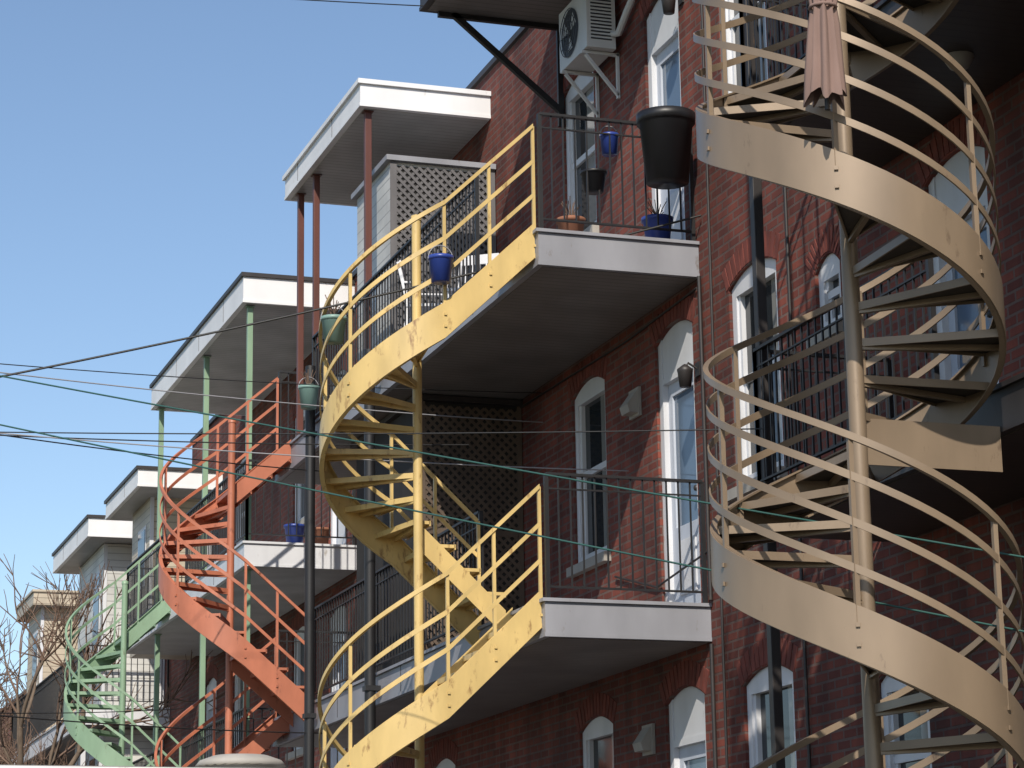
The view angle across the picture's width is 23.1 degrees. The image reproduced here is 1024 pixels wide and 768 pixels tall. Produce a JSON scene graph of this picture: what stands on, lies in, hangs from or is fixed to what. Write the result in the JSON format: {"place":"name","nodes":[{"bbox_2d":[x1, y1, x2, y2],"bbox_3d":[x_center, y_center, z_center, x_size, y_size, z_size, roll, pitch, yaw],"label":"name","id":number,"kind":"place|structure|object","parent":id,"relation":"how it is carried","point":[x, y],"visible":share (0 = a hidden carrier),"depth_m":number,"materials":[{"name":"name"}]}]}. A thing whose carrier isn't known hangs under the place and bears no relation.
{"place":"outdoors","nodes":[
{"label":"outdoors","id":0,"kind":"place"},
{"bbox_2d":[0,688,26,754],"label":"brick house","id":1,"kind":"structure","parent":0,"point":[9,731],"depth_m":62.47,"materials":[{"name":"brown brick"}]},
{"bbox_2d":[163,659,188,766],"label":"walls","id":2,"kind":"structure","parent":0,"point":[177,669],"depth_m":41.99,"materials":[{"name":"red brick"}]},
{"bbox_2d":[16,589,77,621],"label":"canopy roof","id":3,"kind":"structure","parent":2,"relation":"attached to","point":[30,600],"depth_m":49.85,"materials":[{"name":"beige"}]},
{"bbox_2d":[11,645,169,764],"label":"balcony","id":4,"kind":"structure","parent":2,"relation":"attached to","point":[43,694],"depth_m":45.91,"materials":[{"name":"white paint"}]},
{"bbox_2d":[26,607,78,743],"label":"balcony enclosure","id":5,"kind":"object","parent":4,"relation":"on","point":[45,670],"visible":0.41,"depth_m":49.98,"materials":[{"name":"beige"}]},
{"bbox_2d":[76,543,164,709],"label":"balcony enclosure","id":6,"kind":"object","parent":4,"relation":"on","point":[118,557],"visible":0.44,"depth_m":43.24,"materials":[{"name":"white"}]},
{"bbox_2d":[52,514,132,573],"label":"canopy roof","id":7,"kind":"structure","parent":2,"relation":"attached to","point":[86,539],"depth_m":43.46,"materials":[{"name":"paint"}]},
{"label":"balcony","id":8,"kind":"object","parent":2,"relation":"attached to","visible":0},
{"bbox_2d":[75,729,163,765],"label":"balcony enclosure","id":9,"kind":"object","parent":8,"relation":"on","point":[142,743],"visible":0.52,"depth_m":42.77,"materials":[{"name":"white"}]},
{"bbox_2d":[0,0,519,707],"label":"sky","id":10,"kind":"structure","parent":0,"point":[147,147],"materials":[{"name":"blue"}]},
{"bbox_2d":[188,276,356,767],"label":"walls","id":11,"kind":"structure","parent":0,"point":[292,619],"depth_m":35.89,"materials":[{"name":"red brick"}]},
{"bbox_2d":[104,465,222,520],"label":"canopy roof","id":12,"kind":"structure","parent":11,"relation":"attached to","point":[131,494],"depth_m":39.52,"materials":[{"name":"white metal"}]},
{"bbox_2d":[130,497,209,659],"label":"balcony enclosure","id":13,"kind":"object","parent":11,"relation":"attached to","point":[144,532],"visible":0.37,"depth_m":40.07,"materials":[{"name":"beige"}]},
{"bbox_2d":[206,678,215,757],"bbox_3d":[-4.674,5.848,39.252,0.110,2.467,0.896,4,-14,-18],"label":"door","id":14,"kind":"structure","parent":11,"relation":"attached to","point":[211,686],"depth_m":39.66,"materials":[{"name":"white paint"}]},
{"bbox_2d":[234,674,242,746],"bbox_3d":[-4.008,4.988,37.412,0.100,1.677,0.896,4,-14,-18],"label":"window","id":15,"kind":"structure","parent":11,"relation":"attached to","point":[238,691],"depth_m":37.77,"materials":[{"name":"white paint"}]},
{"bbox_2d":[132,707,345,767],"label":"balcony","id":16,"kind":"structure","parent":11,"relation":"attached to","point":[185,745],"depth_m":32.33,"materials":[{"name":"white paint"}]},
{"bbox_2d":[153,634,161,751],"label":"support post","id":17,"kind":"object","parent":16,"relation":"on","point":[156,675],"visible":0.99,"depth_m":36.53,"materials":[{"name":"metal"}]},
{"bbox_2d":[198,607,205,761],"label":"support post","id":18,"kind":"object","parent":16,"relation":"on","point":[202,664],"visible":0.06,"depth_m":33.40,"materials":[{"name":"metal"}]},
{"bbox_2d":[242,569,252,735],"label":"support post","id":19,"kind":"object","parent":16,"relation":"on","point":[248,626],"visible":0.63,"depth_m":31.00,"materials":[{"name":"metal"}]},
{"bbox_2d":[236,458,244,544],"bbox_3d":[-4.056,1.965,38.140,0.100,1.677,0.896,4,-14,-18],"label":"window","id":20,"kind":"structure","parent":11,"relation":"attached to","point":[242,539],"depth_m":38.41,"materials":[{"name":"white paint"}]},
{"bbox_2d":[127,459,356,655],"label":"balcony","id":21,"kind":"structure","parent":11,"relation":"attached to","point":[280,566],"depth_m":32.75,"materials":[{"name":"white paint"}]},
{"bbox_2d":[155,408,165,603],"bbox_3d":[-5.235,1.870,37.160,0.112,3.075,0.112,4,-14,-18],"label":"roof post","id":22,"kind":"object","parent":21,"relation":"on","point":[160,449],"visible":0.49,"depth_m":37.28,"materials":[{"name":"metal"}]},
{"bbox_2d":[201,356,210,569],"bbox_3d":[-4.187,1.121,34.121,0.112,3.075,0.112,4,-14,-18],"label":"roof post","id":23,"kind":"object","parent":21,"relation":"on","point":[205,417],"visible":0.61,"depth_m":34.23,"materials":[{"name":"green paint"}]},
{"bbox_2d":[244,306,254,540],"bbox_3d":[-3.329,0.509,31.635,0.112,3.075,0.112,4,-14,-18],"label":"roof post","id":24,"kind":"object","parent":21,"relation":"on","point":[249,357],"visible":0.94,"depth_m":31.76,"materials":[{"name":"green paint"}]},
{"bbox_2d":[283,523,303,542],"bbox_3d":[-2.739,1.909,31.494,0.281,0.260,0.278,4,-14,-18],"label":"plant pot","id":25,"kind":"object","parent":21,"relation":"on","point":[292,531],"visible":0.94,"depth_m":31.40,"materials":[{"name":"blue plastic"}]},
{"bbox_2d":[315,527,330,543],"bbox_3d":[-2.423,1.951,31.647,0.259,0.240,0.257,4,-14,-18],"label":"plant pot","id":26,"kind":"object","parent":21,"relation":"on","point":[325,532],"visible":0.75,"depth_m":31.56,"materials":[{"name":"ceramic"}]},
{"bbox_2d":[149,272,354,415],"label":"canopy roof","id":27,"kind":"structure","parent":11,"relation":"attached to","point":[269,296],"depth_m":34.13,"materials":[{"name":"white metal"}]},
{"bbox_2d":[190,268,356,440],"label":"roof","id":28,"kind":"structure","parent":11,"relation":"on","point":[213,419],"depth_m":40.46,"materials":[{"name":"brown metal"}]},
{"bbox_2d":[294,626,304,750],"bbox_3d":[-2.801,4.126,33.913,0.100,1.677,0.896,4,-14,-18],"label":"window","id":29,"kind":"structure","parent":11,"relation":"attached to","point":[300,661],"depth_m":34.27,"materials":[{"name":"white paint"}]},
{"bbox_2d":[295,410,304,522],"bbox_3d":[-2.849,1.103,34.641,0.100,1.677,0.896,4,-14,-18],"label":"window","id":30,"kind":"structure","parent":11,"relation":"attached to","point":[300,503],"depth_m":34.84,"materials":[{"name":"white paint"}]},
{"bbox_2d":[330,606,345,767],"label":"door","id":31,"kind":"structure","parent":11,"relation":"attached to","point":[333,757],"depth_m":32.21,"materials":[{"name":"white paint"}]},
{"bbox_2d":[331,370,345,544],"bbox_3d":[-2.212,1.033,32.706,0.110,2.467,0.896,4,-14,-18],"label":"door","id":32,"kind":"structure","parent":11,"relation":"attached to","point":[341,532],"depth_m":32.81,"materials":[{"name":"white paint"}]},
{"bbox_2d":[788,0,1023,767],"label":"walls","id":33,"kind":"structure","parent":0,"point":[838,688],"depth_m":17.19,"materials":[{"name":"red brick"}]},
{"bbox_2d":[819,253,841,326],"bbox_3d":[2.459,-0.696,18.870,0.100,0.587,0.426,4,-14,-18],"label":"window","id":34,"kind":"structure","parent":33,"relation":"attached to","point":[829,283],"depth_m":18.93,"materials":[{"name":"white paint"}]},
{"bbox_2d":[739,0,1023,167],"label":"balcony","id":35,"kind":"structure","parent":33,"relation":"attached to","point":[989,34],"depth_m":16.45,"materials":[{"name":"brown metal"}]},
{"bbox_2d":[742,0,755,86],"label":"roof post","id":36,"kind":"object","parent":35,"relation":"on","point":[747,66],"depth_m":17.90,"materials":[{"name":"brown metal"}]},
{"bbox_2d":[945,51,973,70],"bbox_3d":[2.848,-2.051,15.932,0.200,0.080,0.200,4,-14,-18],"label":"ceiling lamp","id":37,"kind":"object","parent":35,"relation":"attached to","point":[964,59],"visible":0.47,"depth_m":15.86,"materials":[{"name":"glass"}]},
{"bbox_2d":[752,258,1023,541],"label":"balcony","id":38,"kind":"structure","parent":33,"relation":"attached to","point":[1002,407],"depth_m":15.99,"materials":[{"name":"brown metal"}]},
{"bbox_2d":[749,176,773,483],"bbox_3d":[1.737,-0.440,17.455,0.112,2.465,0.112,4,-14,-18],"label":"support post","id":39,"kind":"object","parent":38,"relation":"on","point":[758,257],"visible":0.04,"depth_m":17.48,"materials":[{"name":"brown metal"}]},
{"bbox_2d":[881,676,931,767],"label":"window","id":40,"kind":"structure","parent":33,"relation":"attached to","point":[890,686],"depth_m":17.44,"materials":[{"name":"glass"}]},
{"bbox_2d":[928,146,998,383],"bbox_3d":[3.103,-0.505,16.862,0.110,2.217,0.846,4,-14,-18],"label":"door","id":41,"kind":"structure","parent":33,"relation":"attached to","point":[948,193],"depth_m":17.08,"materials":[{"name":"white paint"}]},
{"label":"yard pavement","id":42,"kind":"structure","parent":0,"visible":0},
{"bbox_2d":[0,700,74,765],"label":"bare tree","id":43,"kind":"object","parent":42,"relation":"on","point":[12,747],"visible":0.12,"depth_m":48.53,"materials":[{"name":"brown plant"}]},
{"bbox_2d":[0,562,78,735],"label":"bare tree","id":44,"kind":"object","parent":42,"relation":"on","point":[11,642],"visible":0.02,"depth_m":55.54,"materials":[{"name":"brown plant"}]},
{"bbox_2d":[0,705,102,765],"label":"bare tree","id":45,"kind":"object","parent":42,"relation":"on","point":[42,757],"visible":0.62,"depth_m":42.74,"materials":[{"name":"brown plant"}]},
{"bbox_2d":[0,555,224,764],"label":"bare tree","id":46,"kind":"object","parent":42,"relation":"on","point":[26,709],"visible":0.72,"depth_m":38.84,"materials":[{"name":"brown plant"}]},
{"bbox_2d":[63,541,180,766],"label":"spiral staircase","id":47,"kind":"structure","parent":42,"relation":"on","point":[89,741],"depth_m":34.75,"materials":[{"name":"metal"}]},
{"bbox_2d":[154,377,304,766],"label":"spiral staircase","id":48,"kind":"structure","parent":42,"relation":"on","point":[264,678],"depth_m":28.00,"materials":[{"name":"metal"}]},
{"bbox_2d":[302,365,316,767],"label":"support post","id":49,"kind":"object","parent":42,"relation":"on","point":[309,716],"visible":0.92,"depth_m":27.24,"materials":[{"name":"black metal"}]},
{"bbox_2d":[362,349,380,735],"bbox_3d":[-1.387,3.494,24.456,0.320,7.900,0.312,4,-14,-18],"label":"support post","id":50,"kind":"object","parent":42,"relation":"on","point":[370,688],"visible":0.48,"depth_m":24.72,"materials":[{"name":"black metal"}]},
{"bbox_2d":[318,124,542,767],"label":"spiral staircase","id":51,"kind":"structure","parent":42,"relation":"on","point":[476,666],"depth_m":20.69,"materials":[{"name":"metal"}]},
{"bbox_2d":[320,295,346,344],"bbox_3d":[-1.502,-0.552,21.068,0.234,0.424,0.224,4,-14,-18],"label":"plant pot","id":52,"kind":"object","parent":51,"relation":"on","point":[328,322],"visible":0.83,"depth_m":20.98,"materials":[{"name":"green plastic"}]},
{"bbox_2d":[428,245,453,284],"bbox_3d":[-0.585,-0.989,20.547,0.223,0.323,0.214,4,-14,-18],"label":"bucket","id":53,"kind":"object","parent":51,"relation":"attached to","point":[440,264],"visible":1,"depth_m":20.47,"materials":[{"name":"blue plastic"}]},
{"bbox_2d":[692,0,1023,767],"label":"spiral staircase","id":54,"kind":"structure","parent":42,"relation":"on","point":[740,130],"depth_m":13.46,"materials":[{"name":"beige metal"}]},
{"bbox_2d":[803,0,846,110],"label":"folded umbrella","id":55,"kind":"object","parent":54,"relation":"on","point":[824,73],"visible":1,"depth_m":13.11,"materials":[{"name":"fabric"}]},
{"bbox_3d":[3.485,2.545,13.065,1.122,1.319,8.050,4,-14,-18],"label":"balcony","id":56,"kind":"object","parent":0,"visible":0},
{"bbox_2d":[763,542,784,767],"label":"support post","id":57,"kind":"object","parent":56,"relation":"on","point":[775,690],"visible":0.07,"depth_m":16.83,"materials":[{"name":"brown metal"}]},
{"label":"ground","id":58,"kind":"structure","parent":0,"visible":0},
{"bbox_2d":[0,637,24,740],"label":"bare tree","id":59,"kind":"object","parent":58,"relation":"on","point":[5,708],"visible":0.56,"depth_m":52.28,"materials":[{"name":"brown plant"}]},
{"bbox_2d":[0,765,231,767],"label":"garage","id":60,"kind":"structure","parent":58,"relation":"on","point":[37,766],"depth_m":11.83,"materials":[{"name":"white concrete"}]},
{"bbox_2d":[195,754,286,767],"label":"roof vent","id":61,"kind":"object","parent":60,"relation":"on","point":[245,760],"visible":0.96,"depth_m":12.56,"materials":[{"name":"metal"}]},
{"bbox_2d":[378,0,818,767],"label":"walls","id":62,"kind":"structure","parent":58,"relation":"on","point":[548,732],"depth_m":22.70,"materials":[{"name":"red brick"}]},
{"bbox_2d":[282,78,490,206],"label":"canopy roof","id":63,"kind":"structure","parent":62,"relation":"attached to","point":[427,121],"depth_m":27.62,"materials":[{"name":"paint"}]},
{"bbox_2d":[436,759,454,767],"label":"window","id":64,"kind":"structure","parent":62,"relation":"attached to","point":[446,763],"depth_m":27.42,"materials":[{"name":"white paint"}]},
{"bbox_2d":[275,112,699,484],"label":"balcony","id":65,"kind":"structure","parent":62,"relation":"attached to","point":[563,300],"depth_m":22.63,"materials":[{"name":"grey metal"}]},
{"bbox_2d":[295,193,305,435],"bbox_3d":[-2.483,-0.783,29.313,0.112,3.015,0.112,4,-14,-18],"label":"roof post","id":66,"kind":"object","parent":65,"relation":"on","point":[300,298],"visible":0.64,"depth_m":29.32,"materials":[{"name":"metal"}]},
{"bbox_2d":[298,370,319,409],"bbox_3d":[-2.237,0.047,27.510,0.245,0.459,0.235,4,-14,-18],"label":"plant pot","id":67,"kind":"object","parent":65,"relation":"on","point":[308,394],"visible":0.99,"depth_m":27.42,"materials":[{"name":"green plastic"}]},
{"bbox_2d":[311,174,321,418],"bbox_3d":[-2.244,-0.954,28.623,0.112,3.015,0.112,4,-14,-18],"label":"roof post","id":68,"kind":"object","parent":65,"relation":"on","point":[316,260],"visible":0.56,"depth_m":28.71,"materials":[{"name":"metal"}]},
{"bbox_2d":[361,110,373,348],"bbox_3d":[-1.530,-1.464,26.551,0.112,3.015,0.112,4,-14,-18],"label":"roof post","id":69,"kind":"object","parent":65,"relation":"on","point":[367,190],"visible":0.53,"depth_m":26.64,"materials":[{"name":"metal"}]},
{"bbox_2d":[396,260,447,325],"bbox_3d":[-0.867,-0.757,24.995,0.536,0.902,0.485,-1,-14,2],"label":"plastic chair","id":70,"kind":"object","parent":65,"relation":"on","point":[401,275],"visible":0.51,"depth_m":24.84,"materials":[{"name":"white paint"}]},
{"bbox_2d":[351,154,495,360],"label":"balcony shed","id":71,"kind":"structure","parent":65,"relation":"on","point":[405,189],"depth_m":26.65,"materials":[{"name":"white"}]},
{"bbox_2d":[447,253,498,297],"bbox_3d":[-0.375,-0.893,24.462,0.485,0.902,0.536,-5,-14,15],"label":"plastic chair","id":72,"kind":"object","parent":65,"relation":"on","point":[483,258],"visible":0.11,"depth_m":24.75,"materials":[{"name":"white paint"}]},
{"bbox_2d":[556,196,585,230],"bbox_3d":[0.505,-1.396,21.480,0.259,0.444,0.257,4,-14,-18],"label":"plant pot","id":73,"kind":"object","parent":65,"relation":"on","point":[570,226],"visible":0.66,"depth_m":21.39,"materials":[{"name":"ceramic"}]},
{"bbox_2d":[580,168,607,194],"bbox_3d":[0.697,-1.717,21.278,0.238,0.180,0.235,4,-14,-18],"label":"plant pot","id":74,"kind":"object","parent":65,"relation":"on","point":[596,179],"visible":1,"depth_m":21.20,"materials":[{"name":"black plastic"}]},
{"bbox_2d":[599,126,618,156],"bbox_3d":[0.833,-2.088,21.416,0.181,0.263,0.171,4,-14,-18],"label":"plant pot","id":75,"kind":"object","parent":65,"relation":"on","point":[604,139],"visible":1,"depth_m":21.35,"materials":[{"name":"blue plastic"}]},
{"bbox_2d":[641,198,672,238],"bbox_3d":[1.251,-1.392,21.519,0.281,0.433,0.278,4,-14,-18],"label":"plant pot","id":76,"kind":"object","parent":65,"relation":"on","point":[652,219],"visible":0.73,"depth_m":21.41,"materials":[{"name":"blue plastic"}]},
{"bbox_2d":[636,105,694,189],"bbox_3d":[1.308,-1.986,21.142,0.508,0.600,0.502,4,-14,-18],"label":"hanging planter","id":77,"kind":"object","parent":65,"relation":"hanging from","point":[666,134],"visible":1,"depth_m":20.98,"materials":[{"name":"black plastic"}]},
{"bbox_2d":[273,472,711,747],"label":"balcony","id":78,"kind":"structure","parent":62,"relation":"attached to","point":[572,643],"depth_m":21.91,"materials":[{"name":"grey metal"}]},
{"bbox_2d":[350,394,524,680],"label":"balcony shed","id":79,"kind":"structure","parent":78,"relation":"on","point":[494,495],"depth_m":25.29,"materials":[{"name":"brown wood"}]},
{"bbox_2d":[419,0,571,23],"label":"canopy roof","id":80,"kind":"structure","parent":62,"relation":"attached to","point":[546,11],"depth_m":24.65,"materials":[{"name":"metal"}]},
{"bbox_2d":[465,27,528,88],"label":"roof","id":81,"kind":"structure","parent":62,"relation":"on","point":[494,61],"depth_m":27.09,"materials":[{"name":"grey metal"}]},
{"bbox_2d":[437,11,564,126],"bbox_3d":[-0.106,-3.128,24.791,1.300,1.093,0.050,4,-14,-18],"label":"canopy bracket","id":82,"kind":"object","parent":62,"relation":"attached to","point":[461,20],"visible":0.76,"depth_m":24.84,"materials":[{"name":"metal"}]},
{"bbox_2d":[565,72,596,230],"bbox_3d":[0.731,-2.229,24.413,0.100,1.697,0.876,4,-14,-18],"label":"window","id":83,"kind":"structure","parent":62,"relation":"attached to","point":[576,104],"depth_m":24.60,"materials":[{"name":"white paint"}]},
{"bbox_2d":[575,377,606,562],"bbox_3d":[0.807,0.803,23.595,0.100,1.737,0.896,4,-14,-18],"label":"window","id":84,"kind":"structure","parent":62,"relation":"attached to","point":[590,416],"depth_m":23.75,"materials":[{"name":"white paint"}]},
{"bbox_2d":[559,0,635,117],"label":"air conditioner","id":85,"kind":"object","parent":62,"relation":"attached to","point":[588,34],"visible":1,"depth_m":23.45,"materials":[{"name":"white metal"}]},
{"bbox_2d":[583,716,613,767],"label":"window","id":86,"kind":"structure","parent":62,"relation":"attached to","point":[598,749],"depth_m":23.08,"materials":[{"name":"white paint"}]},
{"bbox_2d":[619,386,641,419],"bbox_3d":[1.060,0.172,22.480,0.127,0.260,0.240,4,-14,-18],"label":"wall vent","id":87,"kind":"object","parent":62,"relation":"attached to","point":[631,407],"depth_m":22.40,"materials":[{"name":"metal"}]},
{"bbox_2d":[632,723,655,755],"bbox_3d":[1.138,3.085,21.681,0.127,0.260,0.240,4,-14,-18],"label":"wall vent","id":88,"kind":"object","parent":62,"relation":"attached to","point":[644,742],"depth_m":21.60,"materials":[{"name":"metal"}]},
{"bbox_2d":[520,0,811,767],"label":"electrical conduit","id":89,"kind":"object","parent":62,"relation":"attached to","point":[708,551],"visible":0.59,"depth_m":20.61,"materials":[{"name":"dark bronze paint"}]},
{"bbox_2d":[647,0,685,239],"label":"door","id":90,"kind":"structure","parent":62,"relation":"attached to","point":[664,82],"depth_m":22.50,"materials":[{"name":"white paint"}]},
{"bbox_2d":[661,0,683,14],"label":"wall lamp","id":91,"kind":"object","parent":62,"relation":"attached to","point":[668,6],"visible":1,"depth_m":21.95,"materials":[{"name":"brown metal"}]},
{"bbox_2d":[658,320,700,602],"bbox_3d":[1.492,0.694,21.523,0.110,2.517,0.856,4,-14,-18],"label":"door","id":92,"kind":"structure","parent":62,"relation":"attached to","point":[677,412],"depth_m":21.67,"materials":[{"name":"white paint"}]},
{"bbox_2d":[669,686,706,767],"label":"door","id":93,"kind":"structure","parent":62,"relation":"attached to","point":[687,727],"depth_m":21.05,"materials":[{"name":"white paint"}]},
{"bbox_2d":[677,361,699,387],"bbox_3d":[1.489,-0.081,21.115,0.198,0.220,0.140,4,-14,-18],"label":"wall lamp","id":94,"kind":"object","parent":62,"relation":"attached to","point":[685,372],"visible":1,"depth_m":21.06,"materials":[{"name":"brown metal"}]},
{"bbox_2d":[725,0,767,92],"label":"window","id":95,"kind":"structure","parent":62,"relation":"attached to","point":[734,75],"depth_m":21.02,"materials":[{"name":"white paint"}]},
{"bbox_2d":[732,258,783,477],"bbox_3d":[2.026,-0.112,20.070,0.100,1.787,0.936,4,-14,-18],"label":"window","id":96,"kind":"structure","parent":62,"relation":"attached to","point":[743,311],"depth_m":20.33,"materials":[{"name":"white paint"}]},
{"bbox_2d":[747,666,796,767],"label":"window","id":97,"kind":"structure","parent":62,"relation":"attached to","point":[759,731],"depth_m":19.65,"materials":[{"name":"white paint"}]},
{"bbox_3d":[-7.174,0.649,19.739,1.600,11.400,0.300,4,-14,-18],"label":"utility pole","id":98,"kind":"object","parent":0,"visible":0},
{"bbox_2d":[0,708,182,713],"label":"overhead cable","id":99,"kind":"object","parent":98,"relation":"attached to","point":[88,712],"visible":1,"depth_m":30.65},
{"bbox_2d":[0,434,318,471],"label":"overhead cable","id":100,"kind":"object","parent":98,"relation":"attached to","point":[156,455],"visible":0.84,"depth_m":25.53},
{"bbox_2d":[0,715,322,733],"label":"overhead cable","id":101,"kind":"object","parent":98,"relation":"attached to","point":[152,726],"visible":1,"depth_m":24.78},
{"bbox_2d":[0,435,468,445],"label":"overhead cable","id":102,"kind":"object","parent":98,"relation":"attached to","point":[235,442],"visible":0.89,"depth_m":21.70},
{"bbox_2d":[0,363,540,392],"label":"overhead cable","id":103,"kind":"object","parent":98,"relation":"attached to","point":[259,381],"visible":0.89,"depth_m":23.09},
{"bbox_2d":[0,372,542,422],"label":"overhead cable","id":104,"kind":"object","parent":98,"relation":"attached to","point":[261,400],"visible":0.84,"depth_m":23.05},
{"bbox_2d":[0,433,628,470],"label":"overhead cable","id":105,"kind":"object","parent":98,"relation":"attached to","point":[304,455],"visible":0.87,"depth_m":21.52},
{"bbox_2d":[0,214,700,377],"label":"overhead cable","id":106,"kind":"object","parent":98,"relation":"attached to","point":[264,321],"visible":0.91,"depth_m":20.60,"materials":[{"name":"rubber"}]},
{"bbox_2d":[307,0,422,5],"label":"overhead cable","id":107,"kind":"object","parent":98,"relation":"attached to","point":[364,3],"visible":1,"depth_m":24.26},
{"bbox_2d":[0,428,763,434],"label":"clothesline","id":108,"kind":"object","parent":98,"relation":"attached to","point":[387,433],"visible":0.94,"depth_m":17.94,"materials":[{"name":"plastic"}]},
{"bbox_2d":[0,375,1023,557],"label":"clothesline","id":109,"kind":"object","parent":98,"relation":"attached to","point":[914,538],"visible":0.91,"depth_m":15.13,"materials":[{"name":"plastic"}]},
{"bbox_2d":[0,424,1023,631],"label":"clothesline","id":110,"kind":"object","parent":98,"relation":"attached to","point":[895,606],"visible":0.85,"depth_m":15.21,"materials":[{"name":"plastic"}]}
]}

